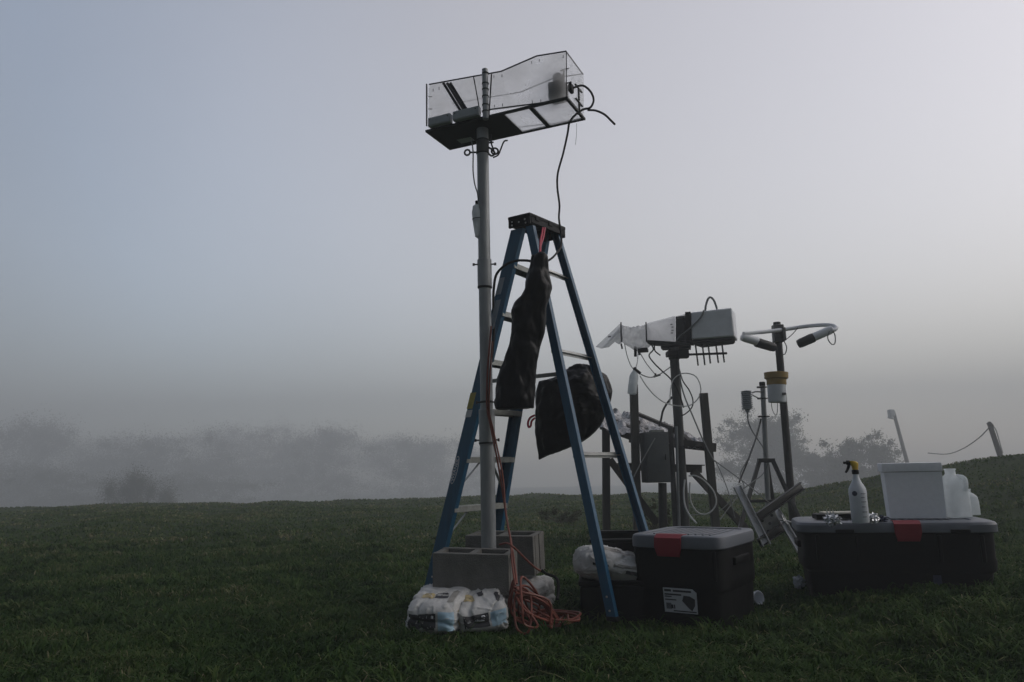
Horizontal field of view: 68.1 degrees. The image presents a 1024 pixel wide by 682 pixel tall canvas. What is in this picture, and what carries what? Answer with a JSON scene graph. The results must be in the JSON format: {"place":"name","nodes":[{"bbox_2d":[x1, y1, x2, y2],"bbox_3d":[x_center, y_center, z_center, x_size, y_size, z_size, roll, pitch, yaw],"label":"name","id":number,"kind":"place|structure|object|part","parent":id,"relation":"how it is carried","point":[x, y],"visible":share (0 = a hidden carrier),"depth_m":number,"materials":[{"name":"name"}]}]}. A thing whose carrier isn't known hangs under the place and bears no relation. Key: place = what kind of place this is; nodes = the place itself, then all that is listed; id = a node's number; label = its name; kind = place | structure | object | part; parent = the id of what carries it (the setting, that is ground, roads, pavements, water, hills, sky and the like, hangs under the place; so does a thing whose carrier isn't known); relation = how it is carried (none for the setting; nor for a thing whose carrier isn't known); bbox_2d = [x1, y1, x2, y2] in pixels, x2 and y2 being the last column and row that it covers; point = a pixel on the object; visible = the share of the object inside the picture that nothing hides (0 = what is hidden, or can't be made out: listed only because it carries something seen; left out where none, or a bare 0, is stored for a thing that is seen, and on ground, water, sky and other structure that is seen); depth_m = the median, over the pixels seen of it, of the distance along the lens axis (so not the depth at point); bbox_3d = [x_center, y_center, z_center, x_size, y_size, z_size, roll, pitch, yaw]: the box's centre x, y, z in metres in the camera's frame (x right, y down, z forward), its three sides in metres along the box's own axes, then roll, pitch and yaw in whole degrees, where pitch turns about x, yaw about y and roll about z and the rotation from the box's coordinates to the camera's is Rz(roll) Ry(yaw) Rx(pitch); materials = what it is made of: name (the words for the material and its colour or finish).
{"place":"outdoors","nodes":[
{"label":"outdoors","id":0,"kind":"place"},
{"bbox_2d":[0,454,1023,681],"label":"ground","id":1,"kind":"structure","parent":0,"point":[622,490],"depth_m":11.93,"materials":[{"name":"green plant"}]},
{"bbox_2d":[96,461,183,503],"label":"bush","id":2,"kind":"object","parent":1,"relation":"on","point":[131,491],"visible":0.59,"depth_m":81.88,"materials":[{"name":"green plant"}]},
{"bbox_2d":[0,403,515,507],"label":"wood","id":3,"kind":"object","parent":1,"relation":"on","point":[22,487],"visible":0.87,"depth_m":204.22,"materials":[{"name":"green plant"}]},
{"bbox_2d":[405,583,470,634],"bbox_3d":[-0.355,1.378,3.900,0.296,0.218,0.537,-3,-10,9],"label":"cement sack","id":4,"kind":"object","parent":1,"relation":"on","point":[430,606],"visible":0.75,"depth_m":3.68,"materials":[{"name":"white plastic"}]},
{"bbox_2d":[464,127,499,547],"bbox_3d":[-0.159,0.153,4.457,0.218,2.979,0.096,-1,-10,0],"label":"instrument mast","id":5,"kind":"object","parent":1,"relation":"on","point":[484,264],"visible":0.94,"depth_m":4.46,"materials":[{"name":"metal"}]},
{"bbox_2d":[471,139,478,200],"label":"cable","id":6,"kind":"object","parent":5,"relation":"attached to","point":[473,168],"visible":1,"depth_m":4.61,"materials":[{"name":"grey plastic"}]},
{"bbox_2d":[472,200,479,237],"bbox_3d":[-0.208,-0.740,4.609,0.072,0.238,0.070,-1,-10,0],"label":"splice bottle","id":7,"kind":"object","parent":5,"relation":"attached to","point":[476,216],"visible":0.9,"depth_m":4.58,"materials":[{"name":"plastic"}]},
{"bbox_2d":[493,140,507,157],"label":"cable","id":8,"kind":"object","parent":5,"relation":"attached to","point":[500,149],"visible":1,"depth_m":4.65,"materials":[{"name":"black rubber"}]},
{"bbox_2d":[425,51,585,149],"bbox_3d":[-0.054,-1.492,4.710,0.966,0.348,0.349,-6,-11,24],"label":"instrument housing","id":9,"kind":"object","parent":5,"relation":"on","point":[448,133],"visible":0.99,"depth_m":4.67,"materials":[{"name":"plastic"}]},
{"bbox_2d":[548,84,594,261],"bbox_3d":[0.295,-0.969,4.544,0.239,1.047,0.445,4,-11,-26],"label":"cable","id":10,"kind":"object","parent":9,"relation":"hanging from","point":[566,138],"visible":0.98,"depth_m":4.53,"materials":[{"name":"black rubber"}]},
{"bbox_2d":[587,109,615,124],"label":"cable","id":11,"kind":"object","parent":9,"relation":"attached to","point":[608,118],"visible":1,"depth_m":4.50,"materials":[{"name":"black rubber"}]},
{"bbox_2d":[458,588,508,633],"bbox_3d":[-0.180,1.386,3.913,0.281,0.223,0.483,1,-10,-11],"label":"cement sack","id":12,"kind":"object","parent":1,"relation":"on","point":[489,607],"visible":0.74,"depth_m":3.71,"materials":[{"name":"white plastic"}]},
{"bbox_2d":[433,547,517,595],"bbox_3d":[-0.194,1.226,4.042,0.420,0.226,0.210,-3,-10,13],"label":"concrete block","id":13,"kind":"object","parent":12,"relation":"on","point":[471,569],"depth_m":3.95,"materials":[{"name":"grey concrete"}]},
{"bbox_2d":[503,575,555,609],"bbox_3d":[0.009,1.470,4.435,0.445,0.203,0.339,-5,-10,23],"label":"cement sack","id":14,"kind":"object","parent":1,"relation":"on","point":[543,585],"visible":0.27,"depth_m":4.33,"materials":[{"name":"white plastic"}]},
{"bbox_2d":[465,530,544,575],"bbox_3d":[-0.039,1.241,4.448,0.421,0.233,0.214,-5,-10,20],"label":"concrete block","id":15,"kind":"object","parent":14,"relation":"on","point":[529,545],"depth_m":4.34,"materials":[{"name":"grey concrete"}]},
{"bbox_2d":[486,326,581,634],"bbox_3d":[0.109,0.680,4.119,0.408,1.630,0.537,3,-10,-22],"label":"extension cord","id":16,"kind":"object","parent":1,"relation":"on","point":[548,614],"visible":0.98,"depth_m":3.88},
{"bbox_2d":[541,569,559,599],"bbox_3d":[0.215,1.281,3.991,0.054,0.143,0.151,4,-11,-31],"label":"plug lead","id":17,"kind":"object","parent":16,"relation":"attached to","point":[557,581],"visible":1,"depth_m":3.98,"materials":[{"name":"black rubber"}]},
{"bbox_2d":[424,212,648,621],"bbox_3d":[0.137,0.395,4.679,1.371,2.350,0.645,-7,-11,32],"label":"step ladder","id":18,"kind":"object","parent":1,"relation":"on","point":[530,225],"visible":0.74,"depth_m":4.66,"materials":[{"name":"blue metal"}]},
{"bbox_2d":[492,259,530,362],"bbox_3d":[0.003,-0.187,4.587,0.277,0.642,0.078,-1,-10,0],"label":"cable","id":19,"kind":"object","parent":18,"relation":"hanging from","point":[494,284],"visible":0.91,"depth_m":4.62,"materials":[{"name":"black rubber"}]},
{"bbox_2d":[494,227,551,409],"bbox_3d":[0.114,-0.176,4.399,0.421,1.144,0.252,5,-12,-35],"label":"rubbish bag","id":20,"kind":"object","parent":18,"relation":"hanging from","point":[515,388],"visible":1,"depth_m":4.29,"materials":[{"name":"black plastic"}]},
{"bbox_2d":[527,364,611,459],"bbox_3d":[0.379,0.463,4.984,0.570,0.620,0.361,-1,-10,0],"label":"rubbish bag","id":21,"kind":"object","parent":18,"relation":"hanging from","point":[551,433],"visible":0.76,"depth_m":4.86,"materials":[{"name":"black plastic"}]},
{"bbox_2d":[536,506,581,524],"bbox_3d":[0.763,2.829,12.202,0.731,0.326,0.654,-1,-10,0],"label":"weed clump","id":22,"kind":"object","parent":1,"relation":"on","point":[575,515],"visible":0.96,"depth_m":12.11,"materials":[{"name":"green plant"}]},
{"bbox_2d":[578,576,645,622],"bbox_3d":[0.561,1.436,4.238,0.364,0.223,0.334,-2,-10,6],"label":"black case","id":23,"kind":"object","parent":1,"relation":"on","point":[629,598],"visible":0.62,"depth_m":4.08,"materials":[{"name":"plastic"}]},
{"bbox_2d":[573,545,637,579],"bbox_3d":[0.544,1.261,4.269,0.394,0.236,0.391,-1,-10,0],"label":"cement sack","id":24,"kind":"object","parent":23,"relation":"on","point":[621,564],"visible":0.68,"depth_m":4.12,"materials":[{"name":"white plastic"}]},
{"bbox_2d":[589,530,638,553],"bbox_3d":[0.811,1.439,4.845,0.592,0.396,0.660,-3,-10,8],"label":"open crate","id":25,"kind":"object","parent":1,"relation":"on","point":[621,539],"visible":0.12,"depth_m":4.60,"materials":[{"name":"black plastic"}]},
{"bbox_2d":[630,498,671,528],"bbox_3d":[1.842,2.293,9.950,0.568,0.463,0.452,-1,-10,0],"label":"weed clump","id":26,"kind":"object","parent":1,"relation":"on","point":[669,518],"visible":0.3,"depth_m":9.91,"materials":[{"name":"green plant"}]},
{"bbox_2d":[599,385,748,529],"bbox_3d":[1.779,1.435,8.629,1.633,1.802,0.992,-1,-10,0],"label":"timber frame","id":27,"kind":"object","parent":1,"relation":"on","point":[633,423],"visible":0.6,"depth_m":8.34,"materials":[{"name":"wood"}]},
{"bbox_2d":[627,367,637,394],"bbox_3d":[1.312,0.435,8.238,0.128,0.304,0.100,-1,-10,0],"label":"hanging bottle","id":28,"kind":"object","parent":27,"relation":"hanging from","point":[633,383],"visible":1,"depth_m":8.20,"materials":[{"name":"plastic"}]},
{"bbox_2d":[640,366,670,377],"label":"cable","id":29,"kind":"object","parent":28,"relation":"attached to","point":[656,375],"visible":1,"depth_m":8.37,"materials":[{"name":"black rubber"}]},
{"bbox_2d":[639,430,670,527],"bbox_3d":[1.549,1.589,8.083,0.260,1.270,0.259,0,-10,-6],"label":"control cabinet","id":30,"kind":"object","parent":27,"relation":"attached to","point":[655,465],"visible":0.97,"depth_m":8.06,"materials":[{"name":"grey metal"}]},
{"bbox_2d":[633,438,654,476],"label":"cable","id":31,"kind":"object","parent":30,"relation":"attached to","point":[643,457],"visible":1,"depth_m":7.93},
{"bbox_3d":[1.552,1.231,8.032,0.234,0.506,0.038,0,-10,-6],"label":"door","id":32,"kind":"part","parent":30,"relation":"part of","materials":[{"name":"grey paint"}]},
{"bbox_2d":[640,373,700,406],"bbox_3d":[1.732,0.533,8.299,0.695,0.380,0.080,0,-10,-9],"label":"cable","id":33,"kind":"object","parent":27,"relation":"attached to","point":[670,391],"visible":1,"depth_m":8.29,"materials":[{"name":"black rubber"}]},
{"bbox_2d":[688,475,716,514],"bbox_3d":[2.011,1.626,8.007,0.292,0.419,0.066,-1,-10,0],"label":"hose","id":34,"kind":"object","parent":27,"relation":"hanging from","point":[690,495],"visible":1,"depth_m":7.97,"materials":[{"name":"grey plastic"}]},
{"bbox_2d":[691,463,767,514],"bbox_3d":[2.375,1.608,8.230,0.962,0.530,0.044,1,-10,-13],"label":"cable","id":35,"kind":"object","parent":27,"relation":"hanging from","point":[736,495],"visible":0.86,"depth_m":8.21,"materials":[{"name":"black rubber"}]},
{"bbox_2d":[716,461,769,502],"bbox_3d":[2.519,1.551,8.201,0.747,0.507,0.022,3,-10,-24],"label":"cable","id":36,"kind":"object","parent":27,"relation":"attached to","point":[743,481],"visible":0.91,"depth_m":8.20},
{"bbox_2d":[668,347,689,525],"bbox_3d":[1.819,1.152,8.342,0.202,2.198,0.123,7,-13,-41],"label":"sampler post","id":37,"kind":"object","parent":1,"relation":"on","point":[680,516],"visible":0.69,"depth_m":8.28,"materials":[{"name":"metal"}]},
{"bbox_2d":[658,396,672,426],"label":"cable","id":38,"kind":"object","parent":37,"relation":"attached to","point":[662,412],"visible":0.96,"depth_m":8.31,"materials":[{"name":"rubber"}]},
{"bbox_2d":[603,296,737,356],"bbox_3d":[1.769,-0.152,8.758,1.575,0.640,0.395,-5,-10,19],"label":"air sampler","id":39,"kind":"object","parent":37,"relation":"on","point":[710,328],"visible":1,"depth_m":8.51,"materials":[{"name":"white metal"}]},
{"bbox_2d":[648,344,683,407],"bbox_3d":[1.703,0.374,8.411,0.352,0.750,0.127,-7,-11,31],"label":"cable","id":40,"kind":"object","parent":39,"relation":"hanging from","point":[665,374],"visible":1,"depth_m":8.40,"materials":[{"name":"black rubber"}]},
{"bbox_2d":[680,371,693,415],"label":"cable","id":41,"kind":"object","parent":37,"relation":"attached to","point":[690,394],"visible":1,"depth_m":8.35,"materials":[{"name":"black rubber"}]},
{"bbox_2d":[683,479,696,523],"bbox_3d":[1.859,1.688,7.973,0.062,0.451,0.316,0,-10,-5],"label":"hose","id":42,"kind":"object","parent":37,"relation":"hanging from","point":[690,516],"visible":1,"depth_m":8.03,"materials":[{"name":"grey plastic"}]},
{"bbox_2d":[666,345,726,365],"bbox_3d":[2.058,0.168,8.466,0.652,0.236,0.166,-2,-10,3],"label":"yagi antenna","id":43,"kind":"object","parent":37,"relation":"attached to","point":[682,353],"visible":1,"depth_m":8.40,"materials":[{"name":"black metal"}]},
{"bbox_2d":[678,362,715,461],"bbox_3d":[2.005,0.763,8.252,0.360,1.109,0.059,-7,-11,31],"label":"cable","id":44,"kind":"object","parent":37,"relation":"attached to","point":[692,415],"visible":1,"depth_m":8.24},
{"bbox_2d":[716,462,734,517],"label":"cable","id":45,"kind":"object","parent":44,"relation":"hanging from","point":[727,489],"visible":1,"depth_m":8.04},
{"bbox_2d":[632,526,754,629],"bbox_3d":[1.025,1.311,4.217,0.543,0.503,0.641,-8,-12,33],"label":"storage tote","id":46,"kind":"object","parent":1,"relation":"on","point":[684,573],"visible":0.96,"depth_m":3.98,"materials":[{"name":"black plastic"}]},
{"bbox_2d":[754,590,763,604],"bbox_3d":[1.421,1.505,4.434,0.079,0.092,0.096,3,-11,-25],"label":"paper cup","id":47,"kind":"object","parent":1,"relation":"on","point":[758,596],"visible":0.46,"depth_m":4.42,"materials":[{"name":"white paper"}]},
{"bbox_2d":[702,405,820,494],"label":"tree","id":48,"kind":"object","parent":1,"relation":"on","point":[775,443],"visible":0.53,"depth_m":95.88,"materials":[{"name":"green plant"}]},
{"bbox_2d":[733,482,804,552],"bbox_3d":[1.912,1.270,5.467,0.526,0.480,0.288,-1,-10,0],"label":"metal bracket","id":49,"kind":"object","parent":1,"relation":"on","point":[769,522],"visible":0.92,"depth_m":5.50,"materials":[{"name":"metal"}]},
{"bbox_2d":[738,382,800,527],"bbox_3d":[3.074,1.395,8.690,0.702,1.842,1.776,-8,-12,33],"label":"tripod mast","id":50,"kind":"object","parent":1,"relation":"on","point":[746,400],"visible":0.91,"depth_m":8.54,"materials":[{"name":"metal"}]},
{"bbox_2d":[720,424,759,519],"bbox_3d":[2.462,1.411,8.256,0.671,1.020,0.089,4,-11,-27],"label":"cable","id":51,"kind":"object","parent":50,"relation":"hanging from","point":[741,471],"visible":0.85,"depth_m":8.33,"materials":[{"name":"black rubber"}]},
{"bbox_2d":[740,322,837,535],"bbox_3d":[3.122,0.975,8.377,1.078,2.473,0.407,-2,-10,5],"label":"visibility sensor","id":52,"kind":"object","parent":1,"relation":"on","point":[777,330],"visible":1,"depth_m":8.48,"materials":[{"name":"metal"}]},
{"bbox_2d":[764,371,787,414],"bbox_3d":[2.957,0.586,8.429,0.258,0.484,0.258,-1,-10,0],"label":"rain collector","id":53,"kind":"object","parent":52,"relation":"attached to","point":[776,382],"visible":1,"depth_m":8.36,"materials":[{"name":"white plastic"}]},
{"bbox_2d":[793,574,805,588],"bbox_3d":[1.788,1.500,4.708,0.079,0.096,0.062,-1,-10,0],"label":"plastic scrap","id":54,"kind":"object","parent":1,"relation":"on","point":[798,581],"visible":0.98,"depth_m":4.69,"materials":[{"name":"white plastic"}]},
{"bbox_2d":[800,453,832,487],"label":"tree","id":55,"kind":"object","parent":1,"relation":"on","point":[813,478],"visible":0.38,"depth_m":89.75,"materials":[{"name":"green plant"}]},
{"bbox_2d":[816,429,904,483],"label":"tree","id":56,"kind":"object","parent":1,"relation":"on","point":[875,455],"visible":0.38,"depth_m":80.02,"materials":[{"name":"green plant"}]},
{"bbox_2d":[791,516,997,597],"bbox_3d":[2.264,1.310,4.518,1.070,0.500,0.536,-4,-10,15],"label":"storage tote","id":57,"kind":"object","parent":1,"relation":"on","point":[860,557],"visible":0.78,"depth_m":4.31,"materials":[{"name":"black plastic"}]},
{"bbox_2d":[812,511,850,519],"bbox_3d":[1.988,1.067,4.640,0.260,0.042,0.140,-3,-10,10],"label":"flat case","id":58,"kind":"object","parent":57,"relation":"on","point":[820,515],"visible":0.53,"depth_m":4.59,"materials":[{"name":"silver plastic"}]},
{"bbox_2d":[823,509,841,526],"bbox_3d":[1.815,1.000,4.290,0.116,0.104,0.083,-1,-10,0],"label":"foil ball","id":59,"kind":"object","parent":57,"relation":"on","point":[830,520],"visible":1,"depth_m":4.27,"materials":[{"name":"silver metal"}]},
{"bbox_2d":[843,460,869,522],"bbox_3d":[1.974,0.860,4.330,0.101,0.351,0.098,-10,-13,43],"label":"spray bottle","id":60,"kind":"object","parent":57,"relation":"on","point":[858,500],"visible":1,"depth_m":4.29,"materials":[{"name":"white plastic"}]},
{"bbox_2d":[869,512,879,523],"bbox_3d":[2.054,1.010,4.326,0.087,0.065,0.073,-1,-10,0],"label":"foil ball","id":61,"kind":"object","parent":57,"relation":"on","point":[874,517],"visible":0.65,"depth_m":4.30,"materials":[{"name":"silver metal"}]},
{"bbox_2d":[877,515,888,521],"bbox_3d":[2.132,1.026,4.385,0.092,0.044,0.068,-1,-10,0],"label":"crumpled wrapper","id":62,"kind":"object","parent":57,"relation":"on","point":[883,518],"visible":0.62,"depth_m":4.36,"materials":[{"name":"silver metal"}]},
{"bbox_2d":[877,462,946,517],"bbox_3d":[2.449,0.913,4.647,0.329,0.328,0.243,-5,-10,20],"label":"foam cooler","id":63,"kind":"object","parent":57,"relation":"on","point":[913,490],"visible":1,"depth_m":4.54,"materials":[{"name":"white plastic"}]},
{"bbox_2d":[942,468,972,517],"bbox_3d":[2.658,0.912,4.548,0.147,0.288,0.163,-1,-10,0],"label":"plastic jug","id":64,"kind":"object","parent":57,"relation":"on","point":[957,496],"visible":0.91,"depth_m":4.49,"materials":[{"name":"white plastic"}]},
{"bbox_2d":[968,489,980,514],"bbox_3d":[2.848,1.004,4.728,0.102,0.159,0.095,-1,-10,0],"label":"plastic jug","id":65,"kind":"object","parent":57,"relation":"on","point":[975,505],"visible":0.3,"depth_m":4.68,"materials":[{"name":"white plastic"}]},
{"bbox_2d":[887,409,908,462],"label":"lamp pole","id":66,"kind":"object","parent":1,"relation":"on","point":[891,413],"visible":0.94,"depth_m":69.33,"materials":[{"name":"grey metal"}]},
{"bbox_2d":[986,422,1002,456],"bbox_3d":[20.238,4.501,31.540,0.781,2.282,0.380,-1,-10,0],"label":"utility pole","id":67,"kind":"object","parent":1,"relation":"on","point":[990,425],"visible":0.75,"depth_m":31.59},
{"bbox_2d":[929,428,987,454],"bbox_3d":[22.012,5.055,37.585,0.140,1.104,12.572,-4,-10,17],"label":"overhead wire","id":68,"kind":"object","parent":67,"relation":"attached to","point":[962,448],"visible":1,"depth_m":36.35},
{"bbox_2d":[993,426,1002,452],"bbox_3d":[20.075,4.030,31.281,0.099,1.212,0.862,-4,-10,15],"label":"stay wire","id":69,"kind":"object","parent":67,"relation":"attached to","point":[998,439],"visible":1,"depth_m":31.18,"materials":[{"name":"grey metal"}]},
{"bbox_2d":[0,0,1023,497],"label":"sky","id":70,"kind":"structure","parent":0,"point":[212,211],"materials":[{"name":"grey"}]}
]}

